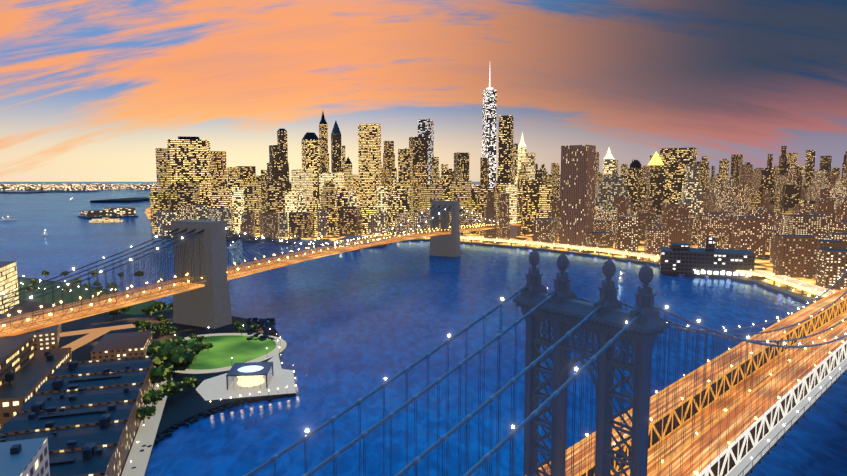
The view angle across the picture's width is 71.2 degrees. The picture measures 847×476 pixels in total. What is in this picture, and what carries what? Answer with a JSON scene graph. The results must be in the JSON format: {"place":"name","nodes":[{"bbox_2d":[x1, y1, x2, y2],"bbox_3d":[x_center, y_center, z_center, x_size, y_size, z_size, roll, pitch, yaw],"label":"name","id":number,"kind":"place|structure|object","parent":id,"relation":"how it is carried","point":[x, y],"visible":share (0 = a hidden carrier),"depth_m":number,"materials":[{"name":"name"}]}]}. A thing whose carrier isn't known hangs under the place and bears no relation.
{"place":"outdoors","nodes":[
{"label":"outdoors","id":0,"kind":"place"},
{"bbox_2d":[5,351,53,454],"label":"rooftop units","id":1,"kind":"object","parent":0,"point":[16,448],"visible":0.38,"depth_m":287.88,"materials":[{"name":"grey"}]},
{"bbox_2d":[0,191,149,201],"bbox_3d":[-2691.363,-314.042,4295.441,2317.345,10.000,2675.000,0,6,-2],"label":"distant shoreline","id":2,"kind":"structure","parent":0,"point":[137,199],"depth_m":3234.77,"materials":[{"name":"grey"}]},
{"bbox_2d":[80,207,135,215],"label":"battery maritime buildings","id":3,"kind":"structure","parent":0,"point":[121,211],"depth_m":1845.38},
{"bbox_2d":[3,277,295,475],"bbox_3d":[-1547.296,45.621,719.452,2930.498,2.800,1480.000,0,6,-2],"label":"brooklyn ground","id":4,"kind":"structure","parent":0,"point":[185,404],"depth_m":429.44,"materials":[{"name":"grey concrete"}]},
{"bbox_2d":[0,261,18,313],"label":"glass office","id":5,"kind":"structure","parent":4,"relation":"on","point":[8,278],"depth_m":525.93,"materials":[{"name":"yellow glass"}]},
{"bbox_2d":[0,334,34,387],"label":"building","id":6,"kind":"structure","parent":4,"relation":"on","point":[17,353],"depth_m":311.26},
{"bbox_2d":[0,437,49,475],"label":"white loft building","id":7,"kind":"structure","parent":4,"relation":"on","point":[31,458],"depth_m":163.11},
{"bbox_2d":[0,347,71,430],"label":"brick building","id":8,"kind":"structure","parent":4,"relation":"on","point":[34,373],"depth_m":295.50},
{"bbox_2d":[16,324,60,349],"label":"building","id":9,"kind":"structure","parent":4,"relation":"on","point":[47,338],"depth_m":401.28,"materials":[{"name":"brick"}]},
{"bbox_2d":[0,355,154,475],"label":"warehouse walls","id":10,"kind":"structure","parent":4,"relation":"on","point":[118,457],"depth_m":258.20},
{"bbox_2d":[0,357,151,475],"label":"warehouse roofs","id":11,"kind":"structure","parent":10,"relation":"on","point":[70,463],"depth_m":254.06,"materials":[{"name":"grey concrete"}]},
{"bbox_2d":[0,360,129,475],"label":"rooftop units","id":12,"kind":"object","parent":11,"relation":"on","point":[89,450],"visible":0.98,"depth_m":255.38},
{"bbox_2d":[17,278,172,314],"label":"park lawn","id":13,"kind":"structure","parent":4,"relation":"on","point":[136,309],"depth_m":587.31,"materials":[{"name":"green plant"}]},
{"bbox_2d":[60,324,134,351],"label":"dumbo streets","id":14,"kind":"structure","parent":4,"relation":"on","point":[94,333],"depth_m":443.23,"materials":[{"name":"asphalt"}]},
{"bbox_2d":[91,331,152,359],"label":"building","id":15,"kind":"structure","parent":4,"relation":"on","point":[121,345],"depth_m":382.75,"materials":[{"name":"brick"}]},
{"bbox_2d":[18,270,258,425],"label":"park trees","id":16,"kind":"object","parent":4,"relation":"on","point":[173,354],"depth_m":342.62,"materials":[{"name":"green plant"}]},
{"bbox_2d":[121,378,171,475],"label":"waterfront promenade","id":17,"kind":"structure","parent":4,"relation":"on","point":[146,434],"depth_m":259.70,"materials":[{"name":"beige concrete"}]},
{"bbox_2d":[132,317,278,468],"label":"shore rocks","id":18,"kind":"object","parent":4,"relation":"on","point":[267,329],"visible":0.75,"depth_m":312.55,"materials":[{"name":"grey stone"}]},
{"bbox_2d":[175,333,286,373],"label":"curved path","id":19,"kind":"structure","parent":4,"relation":"on","point":[281,343],"depth_m":391.76,"materials":[{"name":"beige concrete"}]},
{"bbox_2d":[187,335,275,369],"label":"park lawn","id":20,"kind":"structure","parent":4,"relation":"on","point":[226,351],"depth_m":396.30,"materials":[{"name":"green plant"}]},
{"bbox_2d":[196,353,295,400],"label":"waterfront plaza","id":21,"kind":"structure","parent":4,"relation":"on","point":[215,388],"depth_m":329.34,"materials":[{"name":"grey concrete"}]},
{"bbox_2d":[226,362,272,389],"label":"carousel pavilion","id":22,"kind":"structure","parent":21,"relation":"on","point":[235,372],"depth_m":329.74,"materials":[{"name":"grey metal"}]},
{"bbox_2d":[156,211,176,237],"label":"office building","id":23,"kind":"structure","parent":0,"point":[164,219],"depth_m":1192.28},
{"bbox_2d":[167,136,211,198],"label":"skyscraper","id":24,"kind":"structure","parent":0,"point":[190,160],"depth_m":1325.19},
{"bbox_2d":[0,184,478,189],"bbox_3d":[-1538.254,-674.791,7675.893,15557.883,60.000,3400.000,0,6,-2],"label":"shore","id":25,"kind":"structure","parent":0,"point":[66,186],"depth_m":7104.87,"materials":[{"name":"grey"}]},
{"bbox_2d":[241,213,254,238],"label":"office building","id":26,"kind":"structure","parent":0,"point":[247,223],"depth_m":1169.51,"materials":[{"name":"brick"}]},
{"bbox_2d":[0,224,521,337],"bbox_3d":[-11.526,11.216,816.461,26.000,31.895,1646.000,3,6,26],"label":"bridge deck","id":27,"kind":"structure","parent":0,"point":[49,323],"depth_m":426.48,"materials":[{"name":"orange"}]},
{"bbox_2d":[277,128,287,162],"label":"tower","id":28,"kind":"structure","parent":0,"point":[282,139],"depth_m":1525.17,"materials":[{"name":"glass"}]},
{"bbox_2d":[301,132,319,199],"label":"tower","id":29,"kind":"structure","parent":0,"point":[310,154],"depth_m":1564.33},
{"bbox_2d":[331,121,341,172],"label":"skyscraper","id":30,"kind":"structure","parent":0,"point":[336,156],"depth_m":1662.03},
{"bbox_2d":[0,182,846,475],"bbox_3d":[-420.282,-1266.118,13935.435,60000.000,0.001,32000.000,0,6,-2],"label":"water","id":31,"kind":"structure","parent":0,"point":[352,327],"depth_m":441.70,"materials":[{"name":"blue liquid"}]},
{"bbox_2d":[170,200,515,328],"bbox_3d":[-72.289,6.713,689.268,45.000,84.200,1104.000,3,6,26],"label":"bridge towers","id":32,"kind":"structure","parent":31,"relation":"on","point":[208,305],"depth_m":465.68,"materials":[{"name":"grey stone"}]},
{"bbox_2d":[0,225,499,335],"bbox_3d":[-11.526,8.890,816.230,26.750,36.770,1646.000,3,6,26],"label":"bridge truss","id":33,"kind":"object","parent":32,"relation":"attached to","point":[138,289],"visible":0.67,"depth_m":441.36,"materials":[{"name":"orange metal"}]},
{"bbox_2d":[0,205,499,325],"bbox_3d":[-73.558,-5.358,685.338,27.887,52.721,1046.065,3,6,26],"label":"brooklyn bridge cables","id":34,"kind":"object","parent":32,"relation":"attached to","point":[280,242],"visible":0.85,"depth_m":424.02,"materials":[{"name":"metal"}]},
{"bbox_2d":[0,0,846,181],"label":"sky","id":35,"kind":"structure","parent":0,"point":[90,90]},
{"bbox_2d":[145,206,838,298],"bbox_3d":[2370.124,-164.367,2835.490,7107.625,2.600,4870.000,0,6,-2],"label":"city ground","id":36,"kind":"structure","parent":0,"point":[763,264],"depth_m":948.62,"materials":[{"name":"grey"}]},
{"bbox_2d":[150,186,158,233],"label":"tower","id":37,"kind":"structure","parent":36,"relation":"on","point":[154,198],"depth_m":1276.52,"materials":[{"name":"yellow glass"}]},
{"bbox_2d":[155,148,170,194],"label":"tower","id":38,"kind":"structure","parent":36,"relation":"on","point":[163,171],"depth_m":1305.67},
{"bbox_2d":[178,182,199,219],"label":"tower","id":39,"kind":"structure","parent":36,"relation":"on","point":[188,193],"depth_m":1258.00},
{"bbox_2d":[210,151,226,201],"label":"tower","id":40,"kind":"structure","parent":36,"relation":"on","point":[218,171],"depth_m":1422.13,"materials":[{"name":"yellow glass"}]},
{"bbox_2d":[208,208,231,236],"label":"office building","id":41,"kind":"structure","parent":36,"relation":"on","point":[220,214],"depth_m":1162.75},
{"bbox_2d":[212,188,234,234],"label":"tower","id":42,"kind":"structure","parent":36,"relation":"on","point":[221,197],"depth_m":1207.44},
{"bbox_2d":[231,187,243,233],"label":"tower","id":43,"kind":"structure","parent":36,"relation":"on","point":[238,199],"depth_m":1240.07,"materials":[{"name":"beige"}]},
{"bbox_2d":[242,181,261,232],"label":"tower","id":44,"kind":"structure","parent":36,"relation":"on","point":[252,198],"depth_m":1277.36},
{"bbox_2d":[259,212,277,238],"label":"building","id":45,"kind":"structure","parent":36,"relation":"on","point":[268,221],"depth_m":1166.76,"materials":[{"name":"brick"}]},
{"bbox_2d":[261,182,284,214],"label":"tower","id":46,"kind":"structure","parent":36,"relation":"on","point":[273,196],"depth_m":1230.26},
{"bbox_2d":[267,145,291,191],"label":"skyscraper","id":47,"kind":"structure","parent":36,"relation":"on","point":[277,171],"depth_m":1522.83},
{"bbox_2d":[285,192,296,231],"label":"tower","id":48,"kind":"structure","parent":36,"relation":"on","point":[290,202],"depth_m":1287.08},
{"bbox_2d":[288,212,314,237],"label":"building","id":49,"kind":"structure","parent":36,"relation":"on","point":[301,224],"depth_m":1166.70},
{"bbox_2d":[291,170,312,208],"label":"tower","id":50,"kind":"structure","parent":36,"relation":"on","point":[302,180],"depth_m":1369.17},
{"bbox_2d":[226,234,390,250],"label":"seaport piers","id":51,"kind":"structure","parent":36,"relation":"on","point":[293,240],"depth_m":1093.51,"materials":[{"name":"grey"}]},
{"bbox_2d":[319,112,328,172],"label":"skyscraper","id":52,"kind":"structure","parent":36,"relation":"on","point":[323,139],"depth_m":1631.09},
{"bbox_2d":[321,181,334,213],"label":"tower","id":53,"kind":"structure","parent":36,"relation":"on","point":[328,199],"depth_m":1302.34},
{"bbox_2d":[319,173,343,208],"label":"tower","id":54,"kind":"structure","parent":36,"relation":"on","point":[337,179],"depth_m":1346.91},
{"bbox_2d":[335,187,347,234],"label":"tower","id":55,"kind":"structure","parent":36,"relation":"on","point":[341,196],"depth_m":1220.46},
{"bbox_2d":[339,207,361,236],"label":"building","id":56,"kind":"structure","parent":36,"relation":"on","point":[350,221],"depth_m":1188.21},
{"bbox_2d":[358,124,380,207],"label":"skyscraper","id":57,"kind":"structure","parent":36,"relation":"on","point":[369,149],"depth_m":1471.32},
{"bbox_2d":[361,197,378,234],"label":"tower","id":58,"kind":"structure","parent":36,"relation":"on","point":[367,208],"depth_m":1230.83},
{"bbox_2d":[368,212,388,234],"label":"building","id":59,"kind":"structure","parent":36,"relation":"on","point":[378,222],"depth_m":1223.89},
{"bbox_2d":[376,186,386,211],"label":"tower","id":60,"kind":"structure","parent":36,"relation":"on","point":[381,198],"depth_m":1273.26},
{"bbox_2d":[381,141,396,189],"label":"tower","id":61,"kind":"structure","parent":36,"relation":"on","point":[388,159],"depth_m":1524.38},
{"bbox_2d":[387,187,408,234],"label":"tower","id":62,"kind":"structure","parent":36,"relation":"on","point":[397,198],"depth_m":1232.77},
{"bbox_2d":[395,211,407,234],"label":"building","id":63,"kind":"structure","parent":36,"relation":"on","point":[401,217],"depth_m":1219.31,"materials":[{"name":"brick"}]},
{"bbox_2d":[398,148,412,201],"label":"tower","id":64,"kind":"structure","parent":36,"relation":"on","point":[405,168],"depth_m":1477.48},
{"bbox_2d":[409,193,419,231],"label":"tower","id":65,"kind":"structure","parent":36,"relation":"on","point":[414,203],"depth_m":1293.65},
{"bbox_2d":[409,137,427,174],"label":"tower","id":66,"kind":"structure","parent":36,"relation":"on","point":[418,146],"depth_m":1568.68,"materials":[{"name":"brown glass"}]},
{"bbox_2d":[413,162,427,196],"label":"tower","id":67,"kind":"structure","parent":36,"relation":"on","point":[420,175],"depth_m":1444.64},
{"bbox_2d":[418,119,433,183],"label":"skyscraper","id":68,"kind":"structure","parent":36,"relation":"on","point":[425,127],"depth_m":1763.64,"materials":[{"name":"grey glass"}]},
{"bbox_2d":[420,184,441,229],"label":"tower","id":69,"kind":"structure","parent":36,"relation":"on","point":[429,193],"depth_m":1249.68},
{"bbox_2d":[438,164,450,194],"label":"tower","id":70,"kind":"structure","parent":36,"relation":"on","point":[444,180],"depth_m":1486.79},
{"bbox_2d":[454,152,468,180],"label":"tower","id":71,"kind":"structure","parent":36,"relation":"on","point":[461,158],"depth_m":1675.85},
{"bbox_2d":[452,181,471,234],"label":"tower","id":72,"kind":"structure","parent":36,"relation":"on","point":[461,191],"depth_m":1232.81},
{"bbox_2d":[471,185,481,233],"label":"tower","id":73,"kind":"structure","parent":36,"relation":"on","point":[476,211],"depth_m":1246.14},
{"bbox_2d":[479,157,488,187],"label":"tower","id":74,"kind":"structure","parent":36,"relation":"on","point":[484,170],"depth_m":1637.11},
{"bbox_2d":[482,73,496,187],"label":"skyscraper","id":75,"kind":"structure","parent":36,"relation":"on","point":[489,126],"depth_m":1956.64,"materials":[{"name":"white glass"}]},
{"bbox_2d":[483,192,496,242],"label":"tower","id":76,"kind":"structure","parent":36,"relation":"on","point":[490,212],"depth_m":1077.49,"materials":[{"name":"brick"}]},
{"bbox_2d":[497,192,509,239],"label":"tower","id":77,"kind":"structure","parent":36,"relation":"on","point":[503,220],"depth_m":1099.46,"materials":[{"name":"brick"}]},
{"bbox_2d":[497,115,513,191],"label":"skyscraper","id":78,"kind":"structure","parent":36,"relation":"on","point":[505,161],"depth_m":1371.86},
{"bbox_2d":[506,183,516,223],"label":"tower","id":79,"kind":"structure","parent":36,"relation":"on","point":[511,189],"depth_m":1264.65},
{"bbox_2d":[517,180,538,234],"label":"tower","id":80,"kind":"structure","parent":36,"relation":"on","point":[527,202],"depth_m":1233.14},
{"bbox_2d":[526,153,535,179],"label":"tower","id":81,"kind":"structure","parent":36,"relation":"on","point":[530,164],"depth_m":1489.97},
{"bbox_2d":[532,219,556,242],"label":"building","id":82,"kind":"structure","parent":36,"relation":"on","point":[544,230],"depth_m":1072.82,"materials":[{"name":"brick"}]},
{"bbox_2d":[539,184,551,217],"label":"tower","id":83,"kind":"structure","parent":36,"relation":"on","point":[544,200],"depth_m":1254.36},
{"bbox_2d":[559,145,595,245],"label":"skyscraper","id":84,"kind":"structure","parent":36,"relation":"on","point":[577,189],"depth_m":1000.60,"materials":[{"name":"stone"}]},
{"bbox_2d":[587,231,613,247],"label":"building","id":85,"kind":"structure","parent":36,"relation":"on","point":[600,239],"depth_m":992.37,"materials":[{"name":"brick"}]},
{"bbox_2d":[597,208,616,232],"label":"building","id":86,"kind":"structure","parent":36,"relation":"on","point":[609,214],"depth_m":1166.94,"materials":[{"name":"brick"}]},
{"bbox_2d":[401,239,817,304],"bbox_3d":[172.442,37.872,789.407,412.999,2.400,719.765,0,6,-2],"label":"river esplanade","id":87,"kind":"structure","parent":36,"relation":"on","point":[791,294],"depth_m":817.47,"materials":[{"name":"concrete"}]},
{"bbox_2d":[594,174,630,214],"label":"skyscraper","id":88,"kind":"structure","parent":36,"relation":"on","point":[610,188],"depth_m":1293.98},
{"bbox_2d":[422,237,819,299],"bbox_3d":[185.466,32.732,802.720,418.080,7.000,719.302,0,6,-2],"label":"fdr viaduct columns","id":89,"kind":"structure","parent":36,"relation":"on","point":[802,292],"depth_m":883.24,"materials":[{"name":"concrete"}]},
{"bbox_2d":[460,237,835,296],"bbox_3d":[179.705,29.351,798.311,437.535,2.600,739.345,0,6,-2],"label":"waterfront highway","id":90,"kind":"structure","parent":89,"relation":"on","point":[785,282],"depth_m":838.29,"materials":[{"name":"asphalt"}]},
{"bbox_2d":[403,234,832,294],"bbox_3d":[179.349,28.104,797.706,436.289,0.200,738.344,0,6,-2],"label":"viaduct road","id":91,"kind":"structure","parent":90,"relation":"on","point":[822,290],"depth_m":680.03,"materials":[{"name":"yellow"}]},
{"bbox_2d":[614,216,638,250],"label":"building","id":92,"kind":"structure","parent":36,"relation":"on","point":[626,232],"depth_m":950.42,"materials":[{"name":"brick"}]},
{"bbox_2d":[638,214,661,240],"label":"building","id":93,"kind":"structure","parent":36,"relation":"on","point":[645,220],"depth_m":1112.19,"materials":[{"name":"brick"}]},
{"bbox_2d":[644,229,665,254],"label":"building","id":94,"kind":"structure","parent":36,"relation":"on","point":[655,239],"depth_m":905.55,"materials":[{"name":"brick"}]},
{"bbox_2d":[646,151,663,213],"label":"courthouse tower","id":95,"kind":"structure","parent":36,"relation":"on","point":[655,182],"depth_m":1349.02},
{"bbox_2d":[662,204,687,229],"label":"building","id":96,"kind":"structure","parent":36,"relation":"on","point":[669,211],"depth_m":1179.92,"materials":[{"name":"brick"}]},
{"bbox_2d":[660,148,696,203],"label":"skyscraper","id":97,"kind":"structure","parent":36,"relation":"on","point":[675,161],"depth_m":1495.53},
{"bbox_2d":[669,218,692,247],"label":"building","id":98,"kind":"structure","parent":36,"relation":"on","point":[680,231],"depth_m":962.41,"materials":[{"name":"brick"}]},
{"bbox_2d":[680,164,702,214],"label":"tower","id":99,"kind":"structure","parent":36,"relation":"on","point":[691,194],"depth_m":1251.42,"materials":[{"name":"grey glass"}]},
{"bbox_2d":[659,237,754,277],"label":"pier building","id":100,"kind":"structure","parent":36,"relation":"on","point":[681,258],"depth_m":714.30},
{"bbox_2d":[698,216,729,248],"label":"building","id":101,"kind":"structure","parent":36,"relation":"on","point":[717,228],"depth_m":915.56,"materials":[{"name":"brick"}]},
{"bbox_2d":[737,184,750,208],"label":"building","id":102,"kind":"structure","parent":36,"relation":"on","point":[744,196],"depth_m":1475.11,"materials":[{"name":"brick"}]},
{"bbox_2d":[739,165,752,186],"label":"tower","id":103,"kind":"structure","parent":36,"relation":"on","point":[745,174],"depth_m":2121.32,"materials":[{"name":"brick"}]},
{"bbox_2d":[731,216,766,257],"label":"building","id":104,"kind":"structure","parent":36,"relation":"on","point":[749,233],"depth_m":867.28,"materials":[{"name":"brick"}]},
{"bbox_2d":[759,168,777,208],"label":"tower","id":105,"kind":"structure","parent":36,"relation":"on","point":[768,178],"depth_m":1611.40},
{"bbox_2d":[759,212,781,230],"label":"building","id":106,"kind":"structure","parent":36,"relation":"on","point":[774,220],"depth_m":1031.12,"materials":[{"name":"brick"}]},
{"bbox_2d":[780,185,800,207],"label":"building","id":107,"kind":"structure","parent":36,"relation":"on","point":[790,195],"depth_m":1566.31,"materials":[{"name":"brown concrete"}]},
{"bbox_2d":[773,235,817,277],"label":"building","id":108,"kind":"structure","parent":36,"relation":"on","point":[794,256],"depth_m":693.32,"materials":[{"name":"brick"}]},
{"bbox_2d":[784,215,825,239],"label":"building","id":109,"kind":"structure","parent":36,"relation":"on","point":[813,225],"depth_m":861.40,"materials":[{"name":"brick"}]},
{"bbox_2d":[804,150,815,187],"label":"tower","id":110,"kind":"structure","parent":36,"relation":"on","point":[809,163],"depth_m":2304.47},
{"bbox_2d":[808,170,828,200],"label":"tower","id":111,"kind":"structure","parent":36,"relation":"on","point":[819,179],"depth_m":1740.35,"materials":[{"name":"brick"}]},
{"bbox_2d":[815,248,846,289],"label":"building","id":112,"kind":"structure","parent":36,"relation":"on","point":[831,268],"depth_m":618.37,"materials":[{"name":"brick"}]},
{"bbox_2d":[513,247,669,475],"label":"bridge tower","id":113,"kind":"structure","parent":0,"point":[566,309],"depth_m":123.15,"materials":[{"name":"metal"}]},
{"bbox_2d":[245,271,846,475],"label":"suspension cables","id":114,"kind":"object","parent":113,"relation":"on","point":[475,467],"visible":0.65,"depth_m":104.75,"materials":[{"name":"metal"}]},
{"bbox_2d":[243,276,846,475],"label":"manhattan bridge cable bands","id":115,"kind":"object","parent":114,"relation":"attached to","point":[444,437],"visible":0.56,"depth_m":107.81,"materials":[{"name":"metal"}]},
{"bbox_2d":[627,160,642,215],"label":"tower","id":116,"kind":"structure","parent":0,"point":[634,185],"depth_m":1500.09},
{"bbox_2d":[581,299,846,475],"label":"bridge trusses","id":117,"kind":"object","parent":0,"point":[714,467],"visible":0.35,"depth_m":193.53,"materials":[{"name":"metal"}]},
{"bbox_2d":[539,288,846,475],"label":"manhattan bridge roadways","id":118,"kind":"structure","parent":117,"relation":"on","point":[706,455],"depth_m":186.67,"materials":[{"name":"asphalt"}]},
{"bbox_2d":[525,287,846,475],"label":"manhattan bridge truss","id":119,"kind":"object","parent":118,"relation":"on","point":[671,411],"visible":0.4,"depth_m":201.36,"materials":[{"name":"brown metal"}]},
{"bbox_2d":[727,358,846,475],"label":"manhattan bridge walkways","id":120,"kind":"structure","parent":117,"relation":"on","point":[739,468],"depth_m":179.60,"materials":[{"name":"grey"}]},
{"bbox_2d":[697,340,846,475],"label":"bridge truss","id":121,"kind":"object","parent":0,"point":[706,470],"visible":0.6,"depth_m":178.15,"materials":[{"name":"white metal"}]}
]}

